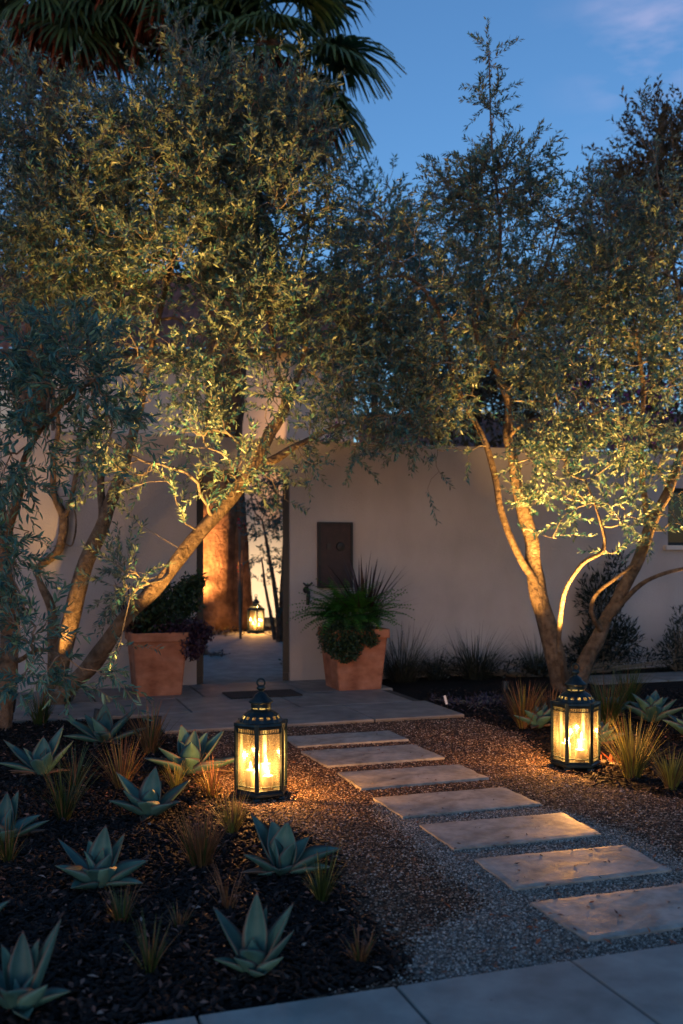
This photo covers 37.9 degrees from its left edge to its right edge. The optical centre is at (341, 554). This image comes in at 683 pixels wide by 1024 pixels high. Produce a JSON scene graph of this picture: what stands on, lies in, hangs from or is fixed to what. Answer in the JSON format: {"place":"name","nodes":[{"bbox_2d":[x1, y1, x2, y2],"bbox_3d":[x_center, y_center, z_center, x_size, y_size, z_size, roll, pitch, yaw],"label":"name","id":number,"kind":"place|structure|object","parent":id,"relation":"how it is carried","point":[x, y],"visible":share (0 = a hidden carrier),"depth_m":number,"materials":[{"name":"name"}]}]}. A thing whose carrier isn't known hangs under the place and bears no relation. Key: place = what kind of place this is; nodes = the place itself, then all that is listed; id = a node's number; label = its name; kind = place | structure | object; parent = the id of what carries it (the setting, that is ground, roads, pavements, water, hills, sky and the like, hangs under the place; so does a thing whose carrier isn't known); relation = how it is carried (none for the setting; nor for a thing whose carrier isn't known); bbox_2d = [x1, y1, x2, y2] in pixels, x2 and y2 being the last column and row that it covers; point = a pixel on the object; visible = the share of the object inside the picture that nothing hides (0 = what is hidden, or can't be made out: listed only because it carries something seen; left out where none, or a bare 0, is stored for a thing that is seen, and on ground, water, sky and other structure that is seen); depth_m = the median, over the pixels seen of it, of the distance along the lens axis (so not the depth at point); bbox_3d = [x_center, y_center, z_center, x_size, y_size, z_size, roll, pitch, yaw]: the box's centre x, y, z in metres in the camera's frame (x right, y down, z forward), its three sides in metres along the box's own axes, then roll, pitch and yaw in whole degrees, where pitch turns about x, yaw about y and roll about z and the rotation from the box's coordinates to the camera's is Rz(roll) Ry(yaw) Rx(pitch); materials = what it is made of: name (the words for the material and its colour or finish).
{"place":"outdoors","nodes":[
{"label":"outdoors","id":0,"kind":"place"},
{"bbox_2d":[0,272,363,616],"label":"house","id":1,"kind":"structure","parent":0,"point":[257,587],"depth_m":24.00,"materials":[{"name":"white paint"}]},
{"bbox_2d":[0,387,54,430],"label":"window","id":2,"kind":"structure","parent":1,"relation":"in","point":[52,428],"depth_m":23.96,"materials":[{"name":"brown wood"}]},
{"bbox_2d":[12,679,463,733],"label":"landing paving","id":3,"kind":"structure","parent":0,"point":[212,707],"depth_m":9.66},
{"bbox_2d":[35,660,78,701],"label":"grass tuft","id":4,"kind":"object","parent":3,"relation":"on","point":[70,699],"visible":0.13,"depth_m":9.94,"materials":[{"name":"plant"}]},
{"bbox_2d":[125,630,188,696],"bbox_3d":[-1.969,1.139,10.608,0.606,0.660,0.606,0,0,-19],"label":"terracotta pot","id":5,"kind":"object","parent":3,"relation":"on","point":[153,673],"visible":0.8,"depth_m":10.36,"materials":[{"name":"ceramic"}]},
{"bbox_2d":[88,581,173,632],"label":"flax plant","id":6,"kind":"object","parent":5,"relation":"on","point":[128,628],"visible":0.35,"depth_m":10.49,"materials":[{"name":"plant"}]},
{"bbox_2d":[130,567,208,632],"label":"potted shrub","id":7,"kind":"object","parent":5,"relation":"on","point":[183,589],"visible":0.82,"depth_m":10.59,"materials":[{"name":"green plant"}]},
{"bbox_2d":[153,616,215,661],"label":"trailing plant","id":8,"kind":"object","parent":5,"relation":"on","point":[198,633],"visible":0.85,"depth_m":10.48,"materials":[{"name":"purple plant"}]},
{"bbox_2d":[222,689,302,698],"bbox_3d":[-0.835,1.461,10.474,0.760,0.016,0.440,0,0,-19],"label":"door mat","id":9,"kind":"object","parent":3,"relation":"on","point":[269,693],"depth_m":10.45,"materials":[{"name":"fabric"}]},
{"bbox_2d":[318,625,389,690],"bbox_3d":[0.130,1.139,11.082,0.645,0.660,0.645,0,0,-19],"label":"terracotta pot","id":10,"kind":"object","parent":3,"relation":"on","point":[364,671],"visible":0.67,"depth_m":10.85,"materials":[{"name":"ceramic"}]},
{"bbox_2d":[316,595,382,663],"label":"trailing plant","id":11,"kind":"object","parent":10,"relation":"on","point":[348,649],"visible":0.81,"depth_m":10.72,"materials":[{"name":"green plant"}]},
{"bbox_2d":[287,577,414,634],"bbox_3d":[0.103,0.571,11.088,1.452,0.644,1.461,0,0,0],"label":"fern","id":12,"kind":"object","parent":10,"relation":"on","point":[337,607],"visible":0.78,"depth_m":10.86,"materials":[{"name":"green plant"}]},
{"bbox_2d":[304,555,414,624],"bbox_3d":[0.217,0.353,11.097,1.353,0.851,1.262,0,0,-12],"label":"flax plant","id":13,"kind":"object","parent":10,"relation":"in","point":[356,585],"visible":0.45,"depth_m":11.06,"materials":[{"name":"green plant"}]},
{"bbox_2d":[235,518,246,638],"bbox_3d":[-1.788,0.419,17.578,0.204,2.163,0.309,0,0,14],"label":"door","id":14,"kind":"structure","parent":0,"point":[240,589],"depth_m":17.58,"materials":[{"name":"brown wood"}]},
{"bbox_2d":[197,631,287,684],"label":"courtyard path","id":15,"kind":"structure","parent":0,"point":[253,657],"depth_m":14.11,"materials":[{"name":"concrete"}]},
{"bbox_2d":[203,645,230,656],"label":"courtyard bush","id":16,"kind":"object","parent":15,"relation":"on","point":[212,654],"visible":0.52,"depth_m":14.65,"materials":[{"name":"plant"}]},
{"bbox_2d":[203,618,250,635],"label":"courtyard bush","id":17,"kind":"object","parent":15,"relation":"on","point":[218,632],"visible":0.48,"depth_m":18.49,"materials":[{"name":"plant"}]},
{"bbox_2d":[228,472,282,641],"bbox_3d":[-1.293,-0.103,16.977,1.529,3.298,1.693,0,0,0],"label":"courtyard tree","id":18,"kind":"object","parent":15,"relation":"on","point":[277,634],"visible":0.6,"depth_m":16.95,"materials":[{"name":"green plant"}]},
{"bbox_2d":[247,594,264,633],"bbox_3d":[-1.623,1.113,18.911,0.326,0.735,0.366,0,0,-12],"label":"lantern","id":19,"kind":"object","parent":15,"relation":"on","point":[255,607],"visible":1,"depth_m":18.84,"materials":[{"name":"metal"}]},
{"bbox_2d":[0,617,682,1023],"bbox_3d":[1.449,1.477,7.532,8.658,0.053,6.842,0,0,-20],"label":"bark mulch","id":20,"kind":"object","parent":0,"point":[162,1001],"visible":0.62,"depth_m":4.25,"materials":[{"name":"brown wood"}]},
{"bbox_2d":[0,900,9,910],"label":"agave","id":21,"kind":"object","parent":20,"relation":"on","point":[2,904],"visible":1,"depth_m":3.98,"materials":[{"name":"plant"}]},
{"bbox_2d":[0,817,36,862],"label":"grass tuft","id":22,"kind":"object","parent":20,"relation":"on","point":[6,852],"visible":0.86,"depth_m":4.80,"materials":[{"name":"plant"}]},
{"bbox_2d":[0,790,48,841],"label":"agave","id":23,"kind":"object","parent":20,"relation":"on","point":[8,807],"visible":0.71,"depth_m":5.25,"materials":[{"name":"green plant"}]},
{"bbox_2d":[0,919,70,1019],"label":"agave","id":24,"kind":"object","parent":20,"relation":"on","point":[24,968],"visible":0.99,"depth_m":3.28,"materials":[{"name":"green plant"}]},
{"bbox_2d":[0,725,72,775],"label":"agave","id":25,"kind":"object","parent":20,"relation":"on","point":[41,750],"visible":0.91,"depth_m":6.77,"materials":[{"name":"green plant"}]},
{"bbox_2d":[18,683,60,725],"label":"grass tuft","id":26,"kind":"object","parent":20,"relation":"on","point":[40,717],"visible":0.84,"depth_m":8.75,"materials":[{"name":"plant"}]},
{"bbox_2d":[28,756,111,820],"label":"grass tuft","id":27,"kind":"object","parent":20,"relation":"on","point":[61,806],"visible":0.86,"depth_m":5.57,"materials":[{"name":"plant"}]},
{"bbox_2d":[50,739,94,787],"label":"grass tuft","id":28,"kind":"object","parent":20,"relation":"on","point":[80,770],"visible":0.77,"depth_m":6.38,"materials":[{"name":"plant"}]},
{"bbox_2d":[0,57,154,429],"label":"background tree","id":29,"kind":"object","parent":20,"relation":"on","point":[23,396],"visible":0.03,"depth_m":19.88,"materials":[{"name":"green plant"}]},
{"bbox_2d":[0,0,168,429],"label":"fan palm","id":30,"kind":"object","parent":20,"relation":"on","point":[37,24],"visible":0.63,"depth_m":20.30,"materials":[{"name":"green plant"}]},
{"bbox_2d":[0,292,169,730],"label":"olive tree","id":31,"kind":"object","parent":20,"relation":"on","point":[12,615],"visible":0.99,"depth_m":7.36,"materials":[{"name":"green plant"}]},
{"bbox_2d":[93,708,99,719],"bbox_3d":[-2.091,1.431,8.540,0.068,0.237,0.091,0,0,21],"label":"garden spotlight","id":32,"kind":"object","parent":20,"relation":"on","point":[96,710],"visible":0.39,"depth_m":8.52,"materials":[{"name":"metal"}]},
{"bbox_2d":[55,825,147,888],"bbox_3d":[-1.097,1.371,4.482,0.437,0.275,0.302,0,0,0],"label":"agave","id":33,"kind":"object","parent":20,"relation":"on","point":[98,867],"visible":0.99,"depth_m":4.48,"materials":[{"name":"green plant"}]},
{"bbox_2d":[64,704,149,746],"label":"agave","id":34,"kind":"object","parent":20,"relation":"on","point":[93,730],"visible":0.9,"depth_m":7.92,"materials":[{"name":"green plant"}]},
{"bbox_2d":[87,724,153,789],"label":"grass tuft","id":35,"kind":"object","parent":20,"relation":"on","point":[123,766],"visible":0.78,"depth_m":6.35,"materials":[{"name":"plant"}]},
{"bbox_2d":[99,879,144,923],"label":"grass tuft","id":36,"kind":"object","parent":20,"relation":"on","point":[121,910],"visible":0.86,"depth_m":4.06,"materials":[{"name":"plant"}]},
{"bbox_2d":[109,766,189,821],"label":"agave","id":37,"kind":"object","parent":20,"relation":"on","point":[146,799],"visible":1,"depth_m":5.67,"materials":[{"name":"green plant"}]},
{"bbox_2d":[121,908,181,972],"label":"grass tuft","id":38,"kind":"object","parent":20,"relation":"on","point":[149,960],"visible":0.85,"depth_m":3.58,"materials":[{"name":"plant"}]},
{"bbox_2d":[117,698,190,755],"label":"grass tuft","id":39,"kind":"object","parent":20,"relation":"on","point":[151,738],"visible":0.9,"depth_m":7.43,"materials":[{"name":"plant"}]},
{"bbox_2d":[154,716,161,731],"bbox_3d":[-1.455,1.407,7.867,0.068,0.286,0.082,0,0,0],"label":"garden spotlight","id":40,"kind":"object","parent":20,"relation":"on","point":[160,717],"visible":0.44,"depth_m":7.84,"materials":[{"name":"metal"}]},
{"bbox_2d":[59,0,291,628],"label":"fan palm","id":41,"kind":"object","parent":20,"relation":"on","point":[140,35],"visible":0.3,"depth_m":20.38,"materials":[{"name":"green plant"}]},
{"bbox_2d":[161,758,189,788],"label":"grass tuft","id":42,"kind":"object","parent":20,"relation":"on","point":[178,778],"visible":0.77,"depth_m":6.36,"materials":[{"name":"green plant"}]},
{"bbox_2d":[160,900,196,927],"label":"grass tuft","id":43,"kind":"object","parent":20,"relation":"on","point":[178,921],"visible":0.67,"depth_m":3.99,"materials":[{"name":"plant"}]},
{"bbox_2d":[151,800,235,867],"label":"grass tuft","id":44,"kind":"object","parent":20,"relation":"on","point":[200,853],"visible":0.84,"depth_m":4.75,"materials":[{"name":"plant"}]},
{"bbox_2d":[144,724,246,775],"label":"agave","id":45,"kind":"object","parent":20,"relation":"on","point":[193,749],"visible":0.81,"depth_m":6.74,"materials":[{"name":"green plant"}]},
{"bbox_2d":[0,0,402,704],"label":"olive tree","id":46,"kind":"object","parent":20,"relation":"on","point":[216,172],"visible":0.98,"depth_m":9.68,"materials":[{"name":"green plant"}]},
{"bbox_2d":[188,755,231,799],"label":"grass tuft","id":47,"kind":"object","parent":20,"relation":"on","point":[211,779],"visible":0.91,"depth_m":6.09,"materials":[{"name":"plant"}]},
{"bbox_2d":[203,859,249,909],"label":"grass tuft","id":48,"kind":"object","parent":20,"relation":"on","point":[226,903],"visible":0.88,"depth_m":4.20,"materials":[{"name":"plant"}]},
{"bbox_2d":[205,783,255,834],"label":"grass tuft","id":49,"kind":"object","parent":20,"relation":"on","point":[234,824],"visible":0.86,"depth_m":5.36,"materials":[{"name":"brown plant"}]},
{"bbox_2d":[213,892,293,981],"bbox_3d":[-0.316,1.356,3.530,0.300,0.288,0.195,0,0,0],"label":"agave","id":50,"kind":"object","parent":20,"relation":"on","point":[257,948],"visible":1,"depth_m":3.56,"materials":[{"name":"green plant"}]},
{"bbox_2d":[137,0,406,629],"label":"fan palm","id":51,"kind":"object","parent":20,"relation":"on","point":[339,52],"visible":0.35,"depth_m":20.04,"materials":[{"name":"green plant"}]},
{"bbox_2d":[240,814,341,875],"bbox_3d":[-0.232,1.369,4.643,0.458,0.274,0.244,0,0,6],"label":"agave","id":52,"kind":"object","parent":20,"relation":"on","point":[285,850],"visible":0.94,"depth_m":4.66,"materials":[{"name":"green plant"}]},
{"bbox_2d":[298,837,348,901],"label":"grass tuft","id":53,"kind":"object","parent":20,"relation":"on","point":[320,894],"visible":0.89,"depth_m":4.25,"materials":[{"name":"green plant"}]},
{"bbox_2d":[0,429,682,691],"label":"garden wall","id":54,"kind":"structure","parent":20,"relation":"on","point":[463,572],"depth_m":12.17,"materials":[{"name":"paint"}]},
{"bbox_2d":[197,474,202,683],"bbox_3d":[-1.709,0.275,11.656,0.129,2.400,0.575,0,0,-24],"label":"gate leaf","id":55,"kind":"object","parent":54,"relation":"attached to","point":[200,566],"visible":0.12,"depth_m":11.38,"materials":[{"name":"wood"}]},
{"bbox_2d":[283,476,288,679],"bbox_3d":[-0.640,0.275,11.995,0.129,2.400,0.575,0,0,-3],"label":"gate leaf","id":56,"kind":"object","parent":54,"relation":"attached to","point":[285,587],"visible":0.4,"depth_m":11.71,"materials":[{"name":"metal"}]},
{"bbox_2d":[303,582,311,604],"bbox_3d":[-0.394,0.449,11.663,0.122,0.268,0.143,0,0,-19],"label":"wall tap","id":57,"kind":"object","parent":54,"relation":"attached to","point":[307,591],"depth_m":11.62,"materials":[{"name":"metal"}]},
{"bbox_2d":[317,522,352,587],"bbox_3d":[-0.074,0.001,11.802,0.425,0.783,0.087,0,0,-19],"label":"wall letter box","id":58,"kind":"object","parent":54,"relation":"attached to","point":[334,542],"visible":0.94,"depth_m":11.78,"materials":[{"name":"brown wood"}]},
{"bbox_2d":[663,488,682,549],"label":"window","id":59,"kind":"structure","parent":54,"relation":"in","point":[675,540],"depth_m":13.50,"materials":[{"name":"metal"}]},
{"bbox_2d":[0,688,682,1018],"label":"fallen leaves","id":60,"kind":"object","parent":20,"relation":"on","point":[93,1008],"visible":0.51,"depth_m":4.28,"materials":[{"name":"brown plant"}]},
{"bbox_2d":[338,923,380,962],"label":"grass tuft","id":61,"kind":"object","parent":20,"relation":"on","point":[363,954],"visible":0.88,"depth_m":3.65,"materials":[{"name":"plant"}]},
{"bbox_2d":[277,149,489,442],"bbox_3d":[0.710,-2.758,17.014,3.653,8.624,4.055,0,0,0],"label":"background tree","id":62,"kind":"object","parent":20,"relation":"on","point":[370,213],"visible":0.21,"depth_m":16.65,"materials":[{"name":"green plant"}]},
{"bbox_2d":[382,618,465,682],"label":"grass tuft","id":63,"kind":"object","parent":20,"relation":"on","point":[403,675],"visible":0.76,"depth_m":11.66,"materials":[{"name":"green plant"}]},
{"bbox_2d":[404,642,461,680],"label":"grass tuft","id":64,"kind":"object","parent":20,"relation":"on","point":[433,677],"visible":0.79,"depth_m":11.93,"materials":[{"name":"plant"}]},
{"bbox_2d":[430,691,505,710],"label":"ground cover","id":65,"kind":"object","parent":20,"relation":"on","point":[487,700],"visible":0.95,"depth_m":10.03,"materials":[{"name":"plant"}]},
{"bbox_2d":[424,625,533,681],"bbox_3d":[1.633,1.144,12.113,1.489,0.722,1.442,0,0,0],"label":"grass tuft","id":66,"kind":"object","parent":20,"relation":"on","point":[480,675],"visible":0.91,"depth_m":11.95,"materials":[{"name":"green plant"}]},
{"bbox_2d":[412,415,552,448],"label":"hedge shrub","id":67,"kind":"object","parent":20,"relation":"on","point":[453,435],"visible":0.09,"depth_m":15.40,"materials":[{"name":"green plant"}]},
{"bbox_2d":[287,17,682,691],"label":"olive tree","id":68,"kind":"object","parent":20,"relation":"on","point":[469,193],"visible":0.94,"depth_m":10.63,"materials":[{"name":"green plant"}]},
{"bbox_2d":[385,218,611,446],"bbox_3d":[2.836,-2.622,19.009,4.672,8.342,4.079,0,0,0],"label":"background tree","id":69,"kind":"object","parent":20,"relation":"on","point":[451,307],"visible":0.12,"depth_m":18.53,"materials":[{"name":"green plant"}]},
{"bbox_2d":[502,681,508,700],"bbox_3d":[1.658,1.411,10.105,0.067,0.277,0.089,0,0,40],"label":"garden spotlight","id":70,"kind":"object","parent":20,"relation":"on","point":[505,685],"visible":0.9,"depth_m":10.08,"materials":[{"name":"metal"}]},
{"bbox_2d":[497,678,552,728],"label":"grass tuft","id":71,"kind":"object","parent":20,"relation":"on","point":[522,705],"visible":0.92,"depth_m":8.58,"materials":[{"name":"plant"}]},
{"bbox_2d":[385,647,682,678],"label":"wall hedge","id":72,"kind":"object","parent":20,"relation":"on","point":[504,672],"depth_m":12.22,"materials":[{"name":"green plant"}]},
{"bbox_2d":[514,702,557,728],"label":"agave","id":73,"kind":"object","parent":20,"relation":"on","point":[541,718],"visible":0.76,"depth_m":8.55,"materials":[{"name":"green plant"}]},
{"bbox_2d":[399,73,682,453],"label":"background tree","id":74,"kind":"object","parent":20,"relation":"on","point":[675,126],"visible":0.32,"depth_m":17.52,"materials":[{"name":"green plant"}]},
{"bbox_2d":[505,628,582,676],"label":"grass tuft","id":75,"kind":"object","parent":20,"relation":"on","point":[537,663],"visible":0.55,"depth_m":12.30,"materials":[{"name":"green plant"}]},
{"bbox_2d":[534,682,562,720],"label":"grass tuft","id":76,"kind":"object","parent":20,"relation":"on","point":[544,701],"visible":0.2,"depth_m":8.93,"materials":[{"name":"plant"}]},
{"bbox_2d":[573,719,623,744],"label":"agave","id":77,"kind":"object","parent":20,"relation":"on","point":[606,732],"visible":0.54,"depth_m":7.80,"materials":[{"name":"plant"}]},
{"bbox_2d":[563,546,646,672],"bbox_3d":[3.325,0.716,12.691,1.036,1.691,0.954,0,0,-31],"label":"shrub","id":78,"kind":"object","parent":20,"relation":"on","point":[608,645],"visible":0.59,"depth_m":12.65,"materials":[{"name":"green plant"}]},
{"bbox_2d":[595,753,621,765],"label":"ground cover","id":79,"kind":"object","parent":20,"relation":"on","point":[611,761],"visible":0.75,"depth_m":7.14,"materials":[{"name":"orange plant"}]},
{"bbox_2d":[578,666,641,725],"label":"grass tuft","id":80,"kind":"object","parent":20,"relation":"on","point":[613,706],"visible":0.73,"depth_m":8.71,"materials":[{"name":"plant"}]},
{"bbox_2d":[593,695,629,715],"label":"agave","id":81,"kind":"object","parent":20,"relation":"on","point":[619,707],"visible":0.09,"depth_m":9.20,"materials":[{"name":"plant"}]},
{"bbox_2d":[546,317,679,453],"bbox_3d":[4.581,-1.154,15.977,2.653,5.312,1.491,0,0,0],"label":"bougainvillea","id":82,"kind":"object","parent":20,"relation":"on","point":[626,406],"visible":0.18,"depth_m":15.97,"materials":[{"name":"green plant"}]},
{"bbox_2d":[600,663,657,705],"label":"grass tuft","id":83,"kind":"object","parent":20,"relation":"on","point":[635,688],"visible":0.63,"depth_m":9.89,"materials":[{"name":"plant"}]},
{"bbox_2d":[591,711,670,778],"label":"grass tuft","id":84,"kind":"object","parent":20,"relation":"on","point":[631,762],"visible":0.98,"depth_m":6.66,"materials":[{"name":"green plant"}]},
{"bbox_2d":[621,690,682,722],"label":"agave","id":85,"kind":"object","parent":20,"relation":"on","point":[652,705],"visible":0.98,"depth_m":8.86,"materials":[{"name":"green plant"}]},
{"bbox_2d":[646,746,682,789],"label":"grass tuft","id":86,"kind":"object","parent":20,"relation":"on","point":[670,778],"visible":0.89,"depth_m":6.32,"materials":[{"name":"green plant"}]},
{"bbox_2d":[651,605,682,671],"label":"shrub","id":87,"kind":"object","parent":20,"relation":"on","point":[678,643],"visible":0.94,"depth_m":12.89,"materials":[{"name":"green plant"}]},
{"bbox_2d":[663,714,682,734],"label":"agave","id":88,"kind":"object","parent":20,"relation":"on","point":[676,723],"visible":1,"depth_m":8.11,"materials":[{"name":"plant"}]},
{"bbox_2d":[0,0,682,450],"label":"sky","id":89,"kind":"structure","parent":0,"point":[575,58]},
{"bbox_2d":[145,944,682,1023],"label":"sidewalk","id":90,"kind":"structure","parent":0,"point":[644,986],"depth_m":3.29,"materials":[{"name":"concrete"}]},
{"bbox_2d":[161,717,682,1003],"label":"gravel path","id":91,"kind":"structure","parent":0,"point":[403,848],"depth_m":6.17,"materials":[{"name":"brown gravel"}]},
{"bbox_2d":[233,678,287,802],"bbox_3d":[-0.499,1.129,6.174,0.326,0.735,0.365,0,0,4],"label":"lantern","id":92,"kind":"object","parent":91,"relation":"on","point":[259,716],"visible":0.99,"depth_m":6.10,"materials":[{"name":"metal"}]},
{"bbox_2d":[287,730,408,747],"bbox_3d":[0.032,1.492,8.053,0.930,0.036,0.427,0,0,-18],"label":"stepping stone","id":93,"kind":"object","parent":91,"relation":"on","point":[337,739],"visible":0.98,"depth_m":7.99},
{"bbox_2d":[301,744,444,767],"bbox_3d":[0.224,1.492,7.396,0.929,0.036,0.566,0,0,-19],"label":"stepping stone","id":94,"kind":"object","parent":91,"relation":"on","point":[359,756],"visible":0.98,"depth_m":7.33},
{"bbox_2d":[337,764,488,790],"bbox_3d":[0.476,1.492,6.690,0.914,0.036,0.498,0,0,-19],"label":"stepping stone","id":95,"kind":"object","parent":91,"relation":"on","point":[379,779],"visible":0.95,"depth_m":6.63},
{"bbox_2d":[205,716,681,991],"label":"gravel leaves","id":96,"kind":"object","parent":91,"relation":"on","point":[545,918],"visible":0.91,"depth_m":5.13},
{"bbox_2d":[373,787,540,818],"bbox_3d":[0.689,1.492,5.999,0.899,0.036,0.474,0,0,-19],"label":"stepping stone","id":97,"kind":"object","parent":91,"relation":"on","point":[440,803],"visible":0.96,"depth_m":5.95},
{"bbox_2d":[373,804,682,979],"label":"pale gravel","id":98,"kind":"structure","parent":91,"relation":"on","point":[494,970],"depth_m":3.96,"materials":[{"name":"gravel"}]},
{"bbox_2d":[420,812,600,850],"bbox_3d":[0.916,1.492,5.370,0.889,0.036,0.474,0,0,-17],"label":"stepping stone","id":99,"kind":"object","parent":98,"relation":"on","point":[471,834],"visible":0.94,"depth_m":5.33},
{"bbox_2d":[418,891,676,966],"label":"red leaves","id":100,"kind":"object","parent":98,"relation":"on","point":[539,939],"visible":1,"depth_m":3.91,"materials":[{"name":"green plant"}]},
{"bbox_2d":[474,845,671,890],"bbox_3d":[1.103,1.492,4.752,0.852,0.035,0.456,0,0,-17],"label":"stepping stone","id":101,"kind":"object","parent":91,"relation":"on","point":[551,868],"visible":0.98,"depth_m":4.72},
{"bbox_2d":[549,663,601,771],"bbox_3d":[1.648,1.129,7.014,0.326,0.735,0.366,0,0,33],"label":"lantern","id":102,"kind":"object","parent":91,"relation":"on","point":[575,695],"visible":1,"depth_m":6.96,"materials":[{"name":"metal"}]},
{"bbox_2d":[530,883,682,941],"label":"stepping stone","id":103,"kind":"object","parent":91,"relation":"on","point":[641,910],"visible":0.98,"depth_m":4.11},
{"bbox_2d":[358,413,682,454],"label":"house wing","id":104,"kind":"structure","parent":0,"point":[487,435],"depth_m":23.56,"materials":[{"name":"beige paint"}]},
{"bbox_2d":[588,671,682,684],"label":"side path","id":105,"kind":"structure","parent":0,"point":[666,676],"depth_m":12.03,"materials":[{"name":"grey concrete"}]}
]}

